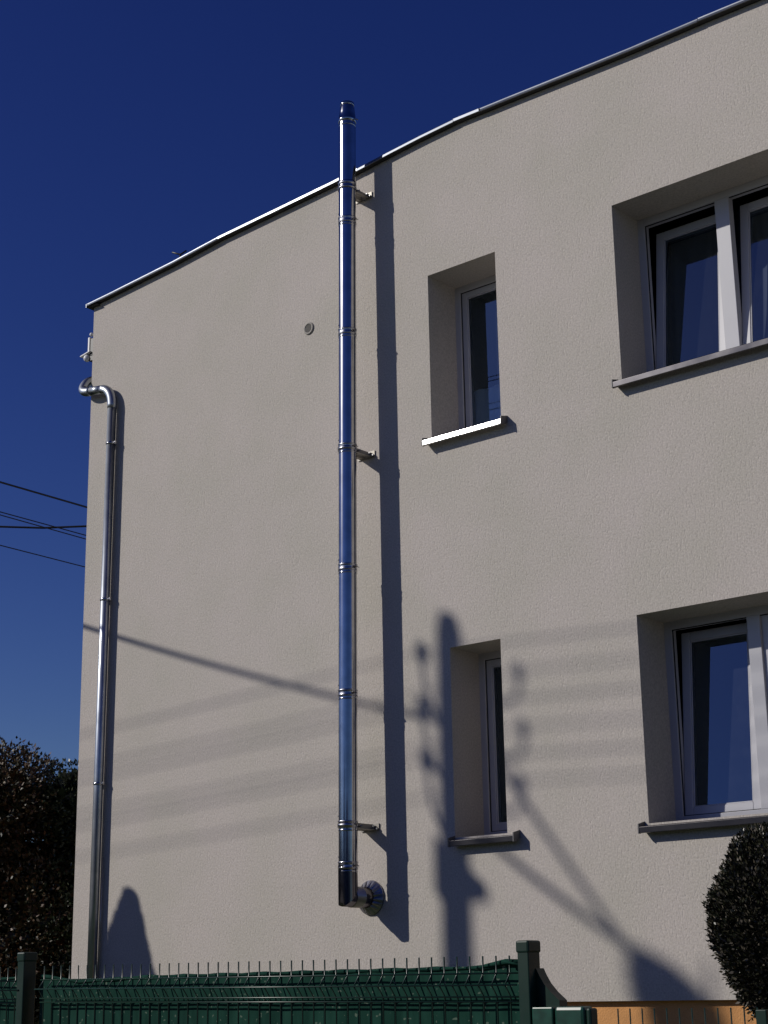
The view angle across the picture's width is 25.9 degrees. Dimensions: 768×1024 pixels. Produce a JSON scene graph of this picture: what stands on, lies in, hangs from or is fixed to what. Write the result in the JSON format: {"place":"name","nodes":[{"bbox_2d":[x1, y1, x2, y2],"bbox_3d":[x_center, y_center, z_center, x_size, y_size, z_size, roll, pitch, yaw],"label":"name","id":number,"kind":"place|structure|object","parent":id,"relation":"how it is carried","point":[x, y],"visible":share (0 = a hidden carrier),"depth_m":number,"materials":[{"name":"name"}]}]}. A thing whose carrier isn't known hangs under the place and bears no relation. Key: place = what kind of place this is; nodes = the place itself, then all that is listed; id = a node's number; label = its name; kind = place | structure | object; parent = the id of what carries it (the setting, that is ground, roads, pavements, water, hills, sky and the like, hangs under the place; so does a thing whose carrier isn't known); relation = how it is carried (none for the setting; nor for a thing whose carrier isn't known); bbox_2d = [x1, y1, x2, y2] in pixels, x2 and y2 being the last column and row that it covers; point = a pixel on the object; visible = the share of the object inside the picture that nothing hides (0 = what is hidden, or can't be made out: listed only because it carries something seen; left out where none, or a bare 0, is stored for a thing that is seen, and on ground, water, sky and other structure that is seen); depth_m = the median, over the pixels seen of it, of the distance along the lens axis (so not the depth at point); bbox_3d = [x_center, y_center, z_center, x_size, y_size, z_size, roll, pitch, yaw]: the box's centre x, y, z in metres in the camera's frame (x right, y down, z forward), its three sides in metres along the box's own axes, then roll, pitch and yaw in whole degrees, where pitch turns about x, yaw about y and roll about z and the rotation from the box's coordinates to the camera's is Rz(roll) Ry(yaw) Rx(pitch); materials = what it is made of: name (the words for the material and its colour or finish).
{"place":"outdoors","nodes":[
{"label":"outdoors","id":0,"kind":"place"},
{"bbox_2d":[0,0,739,838],"label":"sky","id":1,"kind":"structure","parent":0,"point":[134,134],"materials":[{"name":"blue"}]},
{"label":"ground","id":2,"kind":"structure","parent":0,"visible":0},
{"bbox_2d":[0,736,74,1022],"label":"leafy tree","id":3,"kind":"object","parent":2,"relation":"on","point":[17,780],"visible":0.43,"depth_m":20.78,"materials":[{"name":"green plant"}]},
{"bbox_2d":[0,758,78,1023],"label":"evergreen shrub","id":4,"kind":"object","parent":2,"relation":"on","point":[65,785],"visible":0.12,"depth_m":20.86,"materials":[{"name":"green plant"}]},
{"bbox_2d":[0,940,540,1023],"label":"fence","id":5,"kind":"object","parent":2,"relation":"on","point":[527,951],"visible":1,"depth_m":5.54,"materials":[{"name":"green metal"}]},
{"bbox_2d":[0,977,16,1023],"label":"privacy screen","id":6,"kind":"object","parent":5,"relation":"attached to","point":[10,1010],"visible":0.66,"depth_m":6.51,"materials":[{"name":"green plastic"}]},
{"bbox_2d":[39,964,519,1023],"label":"privacy screen","id":7,"kind":"object","parent":5,"relation":"attached to","point":[439,1013],"visible":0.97,"depth_m":5.54,"materials":[{"name":"green plastic"}]},
{"bbox_2d":[475,959,517,968],"bbox_3d":[0.344,1.361,5.026,0.192,0.026,0.035,-16,-22,41],"label":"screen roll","id":8,"kind":"object","parent":5,"relation":"attached to","point":[507,962],"visible":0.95,"depth_m":5.02,"materials":[{"name":"green plastic"}]},
{"bbox_2d":[532,968,597,1023],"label":"garden gate","id":9,"kind":"structure","parent":5,"relation":"attached to","point":[552,1007],"depth_m":4.84,"materials":[{"name":"green metal"}]},
{"bbox_2d":[71,0,767,1023],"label":"house","id":10,"kind":"structure","parent":2,"relation":"on","point":[563,558],"depth_m":12.07,"materials":[{"name":"paint"}]},
{"bbox_2d":[0,525,86,528],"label":"power line","id":11,"kind":"object","parent":10,"relation":"attached to","point":[42,527],"visible":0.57,"depth_m":19.99,"materials":[{"name":"black rubber"}]},
{"bbox_2d":[80,333,92,361],"bbox_3d":[-2.722,-1.524,15.455,0.192,0.275,0.096,-14,-21,38],"label":"security lamp","id":12,"kind":"object","parent":10,"relation":"attached to","point":[87,356],"visible":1,"depth_m":15.42,"materials":[{"name":"white plastic"}]},
{"bbox_2d":[79,376,116,978],"bbox_3d":[-2.542,2.096,14.262,0.599,7.052,0.375,-68,-68,73],"label":"downpipe","id":13,"kind":"object","parent":10,"relation":"attached to","point":[86,389],"visible":0.98,"depth_m":14.20,"materials":[{"name":"metal"}]},
{"bbox_2d":[172,250,186,256],"bbox_3d":[-1.901,-2.185,15.449,0.145,0.516,0.019,-4,-16,11],"label":"roof aerial","id":14,"kind":"object","parent":10,"relation":"on","point":[179,254],"visible":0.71,"depth_m":15.51,"materials":[{"name":"grey metal"}]},
{"bbox_2d":[304,322,313,334],"bbox_3d":[-0.610,-1.486,13.498,0.106,0.106,0.014,-14,-21,38],"label":"wall vent","id":15,"kind":"object","parent":10,"relation":"attached to","point":[308,328],"depth_m":13.49,"materials":[{"name":"grey plastic"}]},
{"bbox_2d":[337,100,383,914],"bbox_3d":[-0.238,-0.223,12.609,0.259,6.362,0.320,-14,-21,38],"label":"flue pipe","id":16,"kind":"object","parent":10,"relation":"attached to","point":[369,900],"visible":1,"depth_m":12.37,"materials":[{"name":"metal"}]},
{"bbox_2d":[421,275,507,445],"bbox_3d":[0.701,-1.178,12.476,0.734,1.386,0.489,-14,-21,38],"label":"window","id":17,"kind":"structure","parent":10,"relation":"in","point":[464,294],"depth_m":12.79,"materials":[{"name":"white plastic"}]},
{"bbox_2d":[448,650,519,846],"bbox_3d":[0.795,1.617,11.632,0.560,1.406,0.484,-14,-21,38],"label":"window","id":18,"kind":"structure","parent":10,"relation":"in","point":[488,662],"depth_m":11.88,"materials":[{"name":"white plastic"}]},
{"bbox_2d":[474,385,500,424],"bbox_3d":[0.862,-0.753,12.543,0.600,0.446,0.026,-14,-21,38],"label":"curtain","id":19,"kind":"object","parent":10,"relation":"hanging from","point":[487,405],"visible":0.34,"depth_m":12.63,"materials":[{"name":"white fabric"}]},
{"bbox_2d":[611,175,767,388],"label":"window","id":20,"kind":"structure","parent":10,"relation":"in","point":[736,328],"depth_m":11.50,"materials":[{"name":"white plastic"}]},
{"bbox_2d":[638,605,767,833],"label":"window","id":21,"kind":"structure","parent":10,"relation":"in","point":[684,761],"depth_m":10.78,"materials":[{"name":"white plastic"}]},
{"bbox_2d":[693,621,752,805],"bbox_3d":[2.523,1.296,10.691,1.200,1.310,0.153,-14,-21,38],"label":"window pane","id":22,"kind":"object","parent":21,"relation":"attached to","point":[723,754],"visible":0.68,"depth_m":10.94,"materials":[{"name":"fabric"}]},
{"bbox_2d":[671,209,767,364],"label":"curtain","id":23,"kind":"object","parent":10,"relation":"hanging from","point":[694,291],"visible":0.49,"depth_m":11.74,"materials":[{"name":"fabric"}]},
{"bbox_2d":[617,1007,767,1023],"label":"garden fence","id":24,"kind":"object","parent":2,"relation":"on","point":[761,1016],"visible":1,"depth_m":5.62,"materials":[{"name":"brown wood"}]},
{"bbox_2d":[701,821,767,1021],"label":"clipped bush","id":25,"kind":"object","parent":2,"relation":"on","point":[736,910],"visible":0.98,"depth_m":6.79,"materials":[{"name":"green plant"}]},
{"bbox_3d":[-6.621,2.374,15.057,1.550,7.190,0.140,-14,-21,38],"label":"service pole","id":26,"kind":"object","parent":2,"relation":"on","visible":0},
{"bbox_2d":[0,545,84,566],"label":"power line","id":27,"kind":"object","parent":26,"relation":"attached to","point":[42,556],"visible":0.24,"depth_m":19.67,"materials":[{"name":"black rubber"}]},
{"bbox_2d":[0,514,85,539],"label":"power line","id":28,"kind":"object","parent":26,"relation":"attached to","point":[42,526],"visible":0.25,"depth_m":19.12,"materials":[{"name":"black rubber"}]},
{"bbox_2d":[0,511,85,535],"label":"power line","id":29,"kind":"object","parent":26,"relation":"attached to","point":[42,523],"visible":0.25,"depth_m":19.14,"materials":[{"name":"black rubber"}]},
{"bbox_2d":[0,481,86,507],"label":"power line","id":30,"kind":"object","parent":26,"relation":"attached to","point":[43,494],"visible":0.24,"depth_m":18.45,"materials":[{"name":"black rubber"}]}
]}

